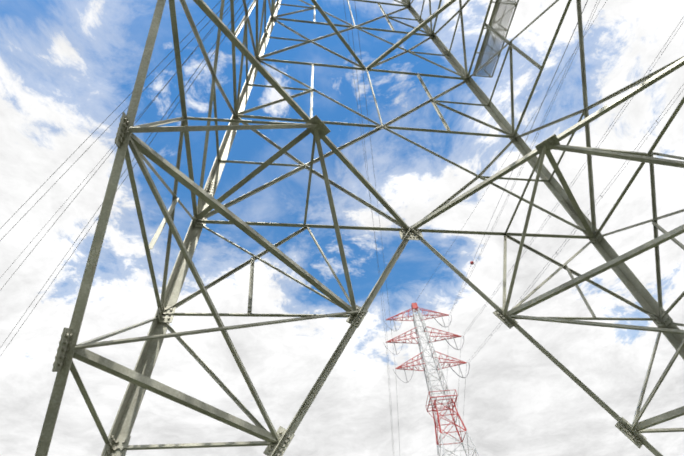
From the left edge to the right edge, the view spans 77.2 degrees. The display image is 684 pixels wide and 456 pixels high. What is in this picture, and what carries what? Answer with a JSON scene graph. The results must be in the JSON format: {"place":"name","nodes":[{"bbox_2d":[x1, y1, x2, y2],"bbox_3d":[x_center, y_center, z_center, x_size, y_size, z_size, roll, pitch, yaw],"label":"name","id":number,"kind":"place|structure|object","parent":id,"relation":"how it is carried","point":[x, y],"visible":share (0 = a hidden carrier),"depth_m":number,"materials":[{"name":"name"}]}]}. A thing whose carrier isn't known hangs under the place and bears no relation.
{"place":"outdoors","nodes":[
{"label":"outdoors","id":0,"kind":"place"},
{"bbox_2d":[0,0,683,455],"label":"sky","id":1,"kind":"structure","parent":0,"point":[66,65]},
{"bbox_2d":[35,0,683,455],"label":"tower","id":2,"kind":"structure","parent":0,"point":[141,382],"depth_m":6.42,"materials":[{"name":"metal"}]},
{"bbox_2d":[470,0,518,77],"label":"catwalk","id":3,"kind":"object","parent":2,"relation":"attached to","point":[496,2],"visible":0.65,"depth_m":12.47,"materials":[{"name":"metal"}]},
{"bbox_2d":[476,0,515,75],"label":"catwalk grating","id":4,"kind":"object","parent":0,"point":[490,47],"depth_m":12.46,"materials":[{"name":"grey metal"}]},
{"bbox_3d":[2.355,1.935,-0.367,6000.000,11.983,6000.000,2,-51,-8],"label":"ground","id":5,"kind":"structure","parent":0,"visible":0},
{"bbox_2d":[383,303,479,455],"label":"pylon","id":6,"kind":"object","parent":5,"relation":"on","point":[414,307],"visible":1,"depth_m":78.87,"materials":[{"name":"white metal"}]},
{"bbox_2d":[0,0,683,454],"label":"conductors","id":7,"kind":"object","parent":6,"relation":"attached to","point":[366,172],"visible":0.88,"depth_m":50.46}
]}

